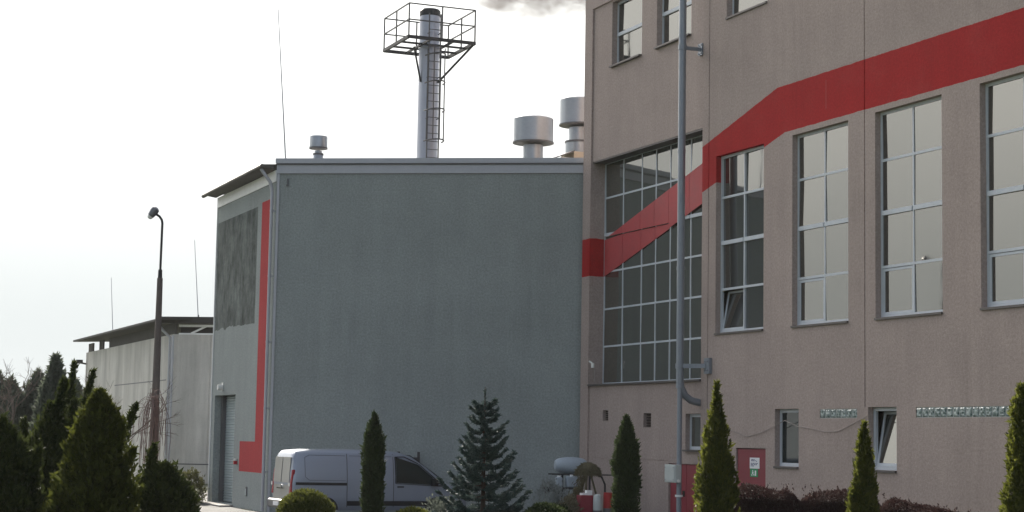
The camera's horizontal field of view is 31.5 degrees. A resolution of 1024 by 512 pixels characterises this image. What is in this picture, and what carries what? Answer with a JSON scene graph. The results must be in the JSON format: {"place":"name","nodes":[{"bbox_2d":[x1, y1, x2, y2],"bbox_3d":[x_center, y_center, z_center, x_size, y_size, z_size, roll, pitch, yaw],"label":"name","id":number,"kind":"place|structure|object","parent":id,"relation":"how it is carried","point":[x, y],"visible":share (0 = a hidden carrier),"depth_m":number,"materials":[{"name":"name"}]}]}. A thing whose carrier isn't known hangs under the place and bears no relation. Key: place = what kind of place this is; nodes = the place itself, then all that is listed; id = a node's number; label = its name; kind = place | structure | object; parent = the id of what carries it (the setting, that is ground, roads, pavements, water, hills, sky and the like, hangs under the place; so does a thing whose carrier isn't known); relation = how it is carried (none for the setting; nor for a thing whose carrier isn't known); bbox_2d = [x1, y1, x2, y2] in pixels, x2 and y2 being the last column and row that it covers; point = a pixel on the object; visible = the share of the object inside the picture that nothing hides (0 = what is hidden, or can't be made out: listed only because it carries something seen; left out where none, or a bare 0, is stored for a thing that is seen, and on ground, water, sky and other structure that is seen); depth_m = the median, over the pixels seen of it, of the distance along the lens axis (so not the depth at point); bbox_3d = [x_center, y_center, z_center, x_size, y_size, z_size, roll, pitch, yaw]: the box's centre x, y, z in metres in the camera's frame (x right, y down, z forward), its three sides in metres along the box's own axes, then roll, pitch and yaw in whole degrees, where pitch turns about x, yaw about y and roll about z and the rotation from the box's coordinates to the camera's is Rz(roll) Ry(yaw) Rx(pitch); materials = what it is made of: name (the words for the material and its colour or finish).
{"place":"outdoors","nodes":[
{"label":"outdoors","id":0,"kind":"place"},
{"bbox_2d":[194,483,247,509],"bbox_3d":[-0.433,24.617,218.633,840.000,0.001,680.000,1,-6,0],"label":"ground","id":1,"kind":"structure","parent":0,"point":[205,484],"depth_m":86.45,"materials":[{"name":"concrete"}]},
{"bbox_2d":[0,369,4,400],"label":"cypress","id":2,"kind":"object","parent":1,"relation":"on","point":[2,377],"visible":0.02,"depth_m":85.67,"materials":[{"name":"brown plant"}]},
{"bbox_2d":[0,373,30,437],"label":"bare tree","id":3,"kind":"object","parent":1,"relation":"on","point":[20,410],"visible":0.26,"depth_m":84.35,"materials":[{"name":"brown plant"}]},
{"bbox_2d":[0,357,44,424],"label":"bare tree","id":4,"kind":"object","parent":1,"relation":"on","point":[11,402],"visible":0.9,"depth_m":81.44,"materials":[{"name":"brown plant"}]},
{"bbox_2d":[0,410,47,511],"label":"juniper","id":5,"kind":"object","parent":1,"relation":"on","point":[21,489],"visible":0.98,"depth_m":28.21,"materials":[{"name":"green plant"}]},
{"bbox_2d":[21,367,44,428],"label":"cypress","id":6,"kind":"object","parent":1,"relation":"on","point":[29,398],"visible":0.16,"depth_m":85.34,"materials":[{"name":"green plant"}]},
{"bbox_2d":[28,389,38,427],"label":"cypress","id":7,"kind":"object","parent":1,"relation":"on","point":[34,400],"depth_m":84.35,"materials":[{"name":"green plant"}]},
{"bbox_2d":[18,410,69,439],"bbox_3d":[-8.572,4.308,33.624,2.514,3.071,2.844,1,-6,0],"label":"juniper","id":8,"kind":"object","parent":1,"relation":"on","point":[23,425],"visible":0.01,"depth_m":33.80,"materials":[{"name":"green plant"}]},
{"bbox_2d":[21,375,81,503],"bbox_3d":[-8.074,3.852,31.910,1.817,3.561,1.889,4,-7,-31],"label":"juniper","id":9,"kind":"object","parent":1,"relation":"on","point":[51,432],"visible":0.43,"depth_m":31.68,"materials":[{"name":"green plant"}]},
{"bbox_2d":[69,377,82,395],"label":"cypress","id":10,"kind":"object","parent":1,"relation":"on","point":[78,383],"visible":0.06,"depth_m":84.58,"materials":[{"name":"green plant"}]},
{"bbox_2d":[64,358,97,409],"bbox_3d":[-8.824,4.004,35.745,1.221,4.013,1.276,1,-6,0],"label":"juniper","id":11,"kind":"object","parent":1,"relation":"on","point":[90,382],"visible":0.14,"depth_m":35.88,"materials":[{"name":"green plant"}]},
{"bbox_2d":[36,386,143,511],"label":"thuja","id":12,"kind":"object","parent":1,"relation":"on","point":[94,473],"visible":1,"depth_m":27.83,"materials":[{"name":"green plant"}]},
{"bbox_2d":[73,316,212,482],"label":"concrete shed","id":13,"kind":"structure","parent":1,"relation":"on","point":[124,361],"depth_m":94.51,"materials":[{"name":"paint"}]},
{"bbox_2d":[111,278,112,329],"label":"lightning rod","id":14,"kind":"object","parent":13,"relation":"on","point":[112,310],"visible":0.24,"depth_m":113.79,"materials":[{"name":"metal"}]},
{"bbox_2d":[194,240,198,316],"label":"lightning rod","id":15,"kind":"object","parent":13,"relation":"on","point":[196,282],"visible":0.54,"depth_m":95.49,"materials":[{"name":"metal"}]},
{"bbox_2d":[132,388,170,469],"bbox_3d":[-8.906,5.076,44.721,0.918,3.667,0.940,1,-6,0],"label":"weeping tree","id":16,"kind":"object","parent":1,"relation":"on","point":[153,423],"visible":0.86,"depth_m":44.74,"materials":[{"name":"brown plant"}]},
{"bbox_2d":[124,401,203,511],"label":"juniper","id":17,"kind":"object","parent":1,"relation":"on","point":[165,486],"visible":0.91,"depth_m":30.09,"materials":[{"name":"green plant"}]},
{"bbox_2d":[275,487,335,511],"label":"ball shrub","id":18,"kind":"object","parent":1,"relation":"on","point":[304,500],"visible":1,"depth_m":37.84,"materials":[{"name":"green plant"}]},
{"bbox_2d":[396,505,428,511],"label":"ball shrub","id":19,"kind":"object","parent":1,"relation":"on","point":[412,509],"visible":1,"depth_m":37.72,"materials":[{"name":"green plant"}]},
{"bbox_2d":[421,493,450,511],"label":"shrub","id":20,"kind":"object","parent":1,"relation":"on","point":[436,506],"visible":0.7,"depth_m":41.57,"materials":[{"name":"green plant"}]},
{"bbox_2d":[431,387,532,511],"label":"spruce","id":21,"kind":"object","parent":1,"relation":"on","point":[472,453],"visible":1,"depth_m":38.88,"materials":[{"name":"green plant"}]},
{"bbox_2d":[523,501,566,511],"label":"ball shrub","id":22,"kind":"object","parent":1,"relation":"on","point":[543,506],"visible":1,"depth_m":38.06,"materials":[{"name":"green plant"}]},
{"bbox_2d":[609,414,642,511],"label":"thuja","id":23,"kind":"object","parent":1,"relation":"on","point":[625,462],"visible":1,"depth_m":37.40,"materials":[{"name":"green plant"}]},
{"bbox_2d":[689,378,740,511],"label":"thuja","id":24,"kind":"object","parent":1,"relation":"on","point":[715,487],"visible":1,"depth_m":35.09,"materials":[{"name":"green plant"}]},
{"bbox_2d":[730,482,799,511],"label":"hedge","id":25,"kind":"object","parent":1,"relation":"on","point":[774,500],"visible":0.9,"depth_m":37.09,"materials":[{"name":"brown plant"}]},
{"bbox_2d":[796,484,880,511],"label":"hedge","id":26,"kind":"object","parent":1,"relation":"on","point":[815,501],"visible":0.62,"depth_m":36.76,"materials":[{"name":"brown plant"}]},
{"bbox_2d":[845,419,880,511],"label":"thuja","id":27,"kind":"object","parent":1,"relation":"on","point":[863,491],"visible":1,"depth_m":33.95,"materials":[{"name":"green plant"}]},
{"bbox_2d":[879,493,970,511],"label":"hedge","id":28,"kind":"object","parent":1,"relation":"on","point":[889,505],"visible":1,"depth_m":35.37,"materials":[{"name":"brown plant"}]},
{"bbox_2d":[998,380,1023,511],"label":"thuja","id":29,"kind":"object","parent":1,"relation":"on","point":[1013,485],"visible":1,"depth_m":30.62,"materials":[{"name":"green plant"}]},
{"bbox_2d":[199,492,259,511],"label":"yard","id":30,"kind":"structure","parent":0,"point":[207,508],"depth_m":61.67,"materials":[{"name":"concrete"}]},
{"bbox_2d":[27,351,68,433],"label":"cypress","id":31,"kind":"object","parent":30,"relation":"on","point":[55,372],"visible":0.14,"depth_m":66.55,"materials":[{"name":"green plant"}]},
{"bbox_2d":[79,373,183,439],"bbox_3d":[-10.613,5.248,49.645,3.454,4.257,2.695,1,-6,0],"label":"bare tree","id":32,"kind":"object","parent":30,"relation":"on","point":[136,432],"visible":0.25,"depth_m":49.59,"materials":[{"name":"brown plant"}]},
{"bbox_2d":[147,207,163,462],"bbox_3d":[-10.698,3.144,53.897,0.585,9.288,0.291,3,-6,-16],"label":"street lamp","id":33,"kind":"object","parent":30,"relation":"on","point":[153,212],"visible":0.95,"depth_m":53.97,"materials":[{"name":"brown metal"}]},
{"bbox_2d":[180,467,208,503],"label":"shrub","id":34,"kind":"object","parent":30,"relation":"on","point":[194,476],"visible":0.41,"depth_m":66.35,"materials":[{"name":"green plant"}]},
{"bbox_2d":[267,449,465,511],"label":"delivery van","id":35,"kind":"object","parent":30,"relation":"on","point":[334,475],"visible":0.62,"depth_m":54.70,"materials":[{"name":"silver metal"}]},
{"bbox_2d":[200,158,582,511],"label":"grey hall","id":36,"kind":"structure","parent":30,"relation":"on","point":[416,305],"depth_m":59.94,"materials":[{"name":"paint"}]},
{"bbox_2d":[278,9,285,157],"bbox_3d":[-7.791,-5.736,61.824,0.542,5.453,0.190,1,-6,0],"label":"lightning rod","id":37,"kind":"object","parent":36,"relation":"on","point":[282,89],"visible":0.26,"depth_m":61.79,"materials":[{"name":"metal"}]},
{"bbox_2d":[309,135,327,157],"bbox_3d":[-6.669,-3.517,62.456,0.637,1.200,0.637,1,-6,0],"label":"roof ventilator","id":38,"kind":"object","parent":36,"relation":"on","point":[318,143],"visible":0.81,"depth_m":62.27,"materials":[{"name":"metal"}]},
{"bbox_2d":[383,2,475,157],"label":"steel chimney","id":39,"kind":"object","parent":36,"relation":"on","point":[429,46],"visible":0.94,"depth_m":65.06,"materials":[{"name":"silver metal"}]},
{"bbox_2d":[513,115,553,157],"bbox_3d":[0.747,-3.788,64.105,1.463,2.330,1.463,1,-6,0],"label":"roof ventilator","id":40,"kind":"object","parent":36,"relation":"on","point":[533,135],"visible":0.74,"depth_m":63.66,"materials":[{"name":"metal"}]},
{"bbox_2d":[553,150,583,157],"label":"roof curb","id":41,"kind":"structure","parent":36,"relation":"on","point":[574,154],"depth_m":65.26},
{"bbox_2d":[559,96,583,152],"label":"roof ventilator","id":42,"kind":"object","parent":41,"relation":"on","point":[572,114],"visible":0.59,"depth_m":65.50,"materials":[{"name":"metal"}]},
{"bbox_2d":[531,477,568,503],"bbox_3d":[1.161,7.185,53.028,1.146,1.522,1.195,-3,-7,34],"label":"shrub","id":43,"kind":"object","parent":30,"relation":"on","point":[552,495],"visible":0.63,"depth_m":52.92,"materials":[{"name":"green plant"}]},
{"bbox_2d":[543,487,574,492],"bbox_3d":[1.494,7.494,54.269,1.050,1.135,0.440,2,-6,-12],"label":"trestle shelf","id":44,"kind":"object","parent":30,"relation":"on","point":[569,488],"visible":0.12,"depth_m":54.16,"materials":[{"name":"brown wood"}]},
{"bbox_2d":[555,475,562,485],"bbox_3d":[1.402,6.744,54.300,0.200,0.350,0.220,2,-6,-12],"label":"plastic canister","id":45,"kind":"object","parent":44,"relation":"on","point":[559,480],"visible":0.68,"depth_m":54.20,"materials":[{"name":"white plastic"}]},
{"bbox_2d":[565,475,577,487],"bbox_3d":[1.782,6.746,54.401,0.340,0.380,0.300,2,-6,-12],"label":"plastic canister","id":46,"kind":"object","parent":44,"relation":"on","point":[570,479],"visible":0.77,"depth_m":54.26,"materials":[{"name":"white plastic"}]},
{"bbox_2d":[553,501,571,511],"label":"shrub","id":47,"kind":"object","parent":30,"relation":"on","point":[564,505],"visible":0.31,"depth_m":51.12,"materials":[{"name":"green plant"}]},
{"bbox_2d":[558,493,583,511],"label":"grass tuft","id":48,"kind":"object","parent":30,"relation":"on","point":[569,500],"visible":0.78,"depth_m":51.87,"materials":[{"name":"brown plant"}]},
{"bbox_2d":[548,457,611,500],"bbox_3d":[2.294,7.111,54.841,2.350,2.040,0.600,2,-6,-10],"label":"water tank","id":49,"kind":"object","parent":30,"relation":"on","point":[565,465],"visible":0.68,"depth_m":54.62,"materials":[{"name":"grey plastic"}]},
{"bbox_2d":[576,490,592,511],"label":"red crate","id":50,"kind":"object","parent":30,"relation":"on","point":[585,500],"visible":1,"depth_m":52.12,"materials":[{"name":"red plastic"}]},
{"bbox_2d":[565,461,605,509],"bbox_3d":[2.125,6.943,52.773,1.344,1.972,0.924,1,-6,0],"label":"thatched stand","id":51,"kind":"object","parent":30,"relation":"on","point":[584,470],"visible":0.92,"depth_m":52.68,"materials":[{"name":"plant"}]},
{"bbox_2d":[593,494,601,511],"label":"white drum","id":52,"kind":"object","parent":30,"relation":"on","point":[597,502],"visible":1,"depth_m":51.95,"materials":[{"name":"grey plastic"}]},
{"bbox_2d":[603,492,612,511],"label":"barrier drum","id":53,"kind":"object","parent":30,"relation":"on","point":[606,502],"visible":0.82,"depth_m":52.05,"materials":[{"name":"red plastic"}]},
{"bbox_2d":[0,0,585,390],"label":"sky","id":54,"kind":"structure","parent":0,"point":[112,112],"materials":[{"name":"white"}]},
{"bbox_2d":[358,410,386,511],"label":"juniper column","id":55,"kind":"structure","parent":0,"point":[373,473],"depth_m":39.78,"materials":[{"name":"green plant"}]},
{"bbox_2d":[579,0,1023,511],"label":"factory building","id":56,"kind":"structure","parent":0,"point":[854,212],"depth_m":46.38,"materials":[{"name":"beige paint"}]},
{"bbox_2d":[609,0,641,67],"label":"window","id":57,"kind":"structure","parent":56,"relation":"in","point":[629,19],"depth_m":57.24,"materials":[{"name":"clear glass"}]},
{"bbox_2d":[587,135,702,385],"bbox_3d":[4.184,0.255,55.051,0.620,7.240,7.440,3,-6,-23],"label":"window","id":58,"kind":"structure","parent":56,"relation":"in","point":[640,295],"depth_m":55.58,"materials":[{"name":"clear glass"}]},
{"bbox_2d":[653,0,691,49],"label":"window","id":59,"kind":"structure","parent":56,"relation":"in","point":[670,8],"depth_m":54.54,"materials":[{"name":"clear glass"}]},
{"bbox_2d":[670,464,686,511],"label":"door","id":60,"kind":"structure","parent":56,"relation":"in","point":[684,466],"depth_m":52.07,"materials":[{"name":"red metal"}]},
{"bbox_2d":[682,414,700,451],"bbox_3d":[5.200,5.021,51.549,0.320,1.070,0.940,3,-6,-23],"label":"window","id":61,"kind":"structure","parent":56,"relation":"in","point":[695,419],"depth_m":51.73,"materials":[{"name":"clear glass"}]},
{"bbox_2d":[686,464,699,511],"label":"door","id":62,"kind":"structure","parent":56,"relation":"in","point":[690,468],"depth_m":51.63,"materials":[{"name":"red metal"}]},
{"bbox_2d":[675,0,711,511],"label":"vent pipe","id":63,"kind":"object","parent":56,"relation":"attached to","point":[680,365],"visible":1,"depth_m":51.35,"materials":[{"name":"metal"}]},
{"bbox_2d":[665,464,680,482],"bbox_3d":[4.485,6.082,50.736,0.220,0.500,0.702,3,-6,-23],"label":"switch box","id":64,"kind":"object","parent":63,"relation":"attached to","point":[672,473],"visible":1,"depth_m":50.51,"materials":[{"name":"grey plastic"}]},
{"bbox_2d":[714,145,763,334],"bbox_3d":[6.379,-0.397,49.679,0.472,5.035,2.592,3,-6,-23],"label":"window","id":65,"kind":"structure","parent":56,"relation":"in","point":[742,173],"depth_m":49.83,"materials":[{"name":"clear glass"}]},
{"bbox_2d":[725,0,767,19],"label":"window","id":66,"kind":"structure","parent":56,"relation":"in","point":[738,6],"depth_m":50.41,"materials":[{"name":"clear glass"}]},
{"bbox_2d":[738,449,765,496],"bbox_3d":[6.388,6.331,48.336,0.100,2.370,1.520,3,-6,-23],"label":"door","id":67,"kind":"structure","parent":56,"relation":"in","point":[751,462],"depth_m":48.38,"materials":[{"name":"red metal"}]},
{"bbox_2d":[773,409,798,468],"bbox_3d":[7.157,4.716,46.822,0.270,1.531,1.160,3,-6,-23],"label":"window","id":68,"kind":"structure","parent":56,"relation":"in","point":[789,433],"depth_m":46.97,"materials":[{"name":"clear glass"}]},
{"bbox_2d":[790,122,847,327],"bbox_3d":[7.861,-0.749,45.933,0.275,5.035,2.602,3,-6,-23],"label":"window","id":69,"kind":"structure","parent":56,"relation":"in","point":[822,190],"depth_m":46.06,"materials":[{"name":"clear glass"}]},
{"bbox_2d":[874,407,896,472],"bbox_3d":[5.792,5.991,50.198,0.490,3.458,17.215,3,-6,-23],"label":"window","id":70,"kind":"structure","parent":56,"relation":"in","point":[886,457],"depth_m":43.16,"materials":[{"name":"clear glass"}]},
{"bbox_2d":[874,96,942,319],"bbox_3d":[9.333,-1.074,42.450,0.275,5.035,2.652,3,-6,-23],"label":"window","id":71,"kind":"structure","parent":56,"relation":"in","point":[911,135],"depth_m":42.55,"materials":[{"name":"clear glass"}]},
{"bbox_2d":[980,74,1023,310],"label":"window","id":72,"kind":"structure","parent":56,"relation":"in","point":[1004,98],"depth_m":39.41,"materials":[{"name":"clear glass"}]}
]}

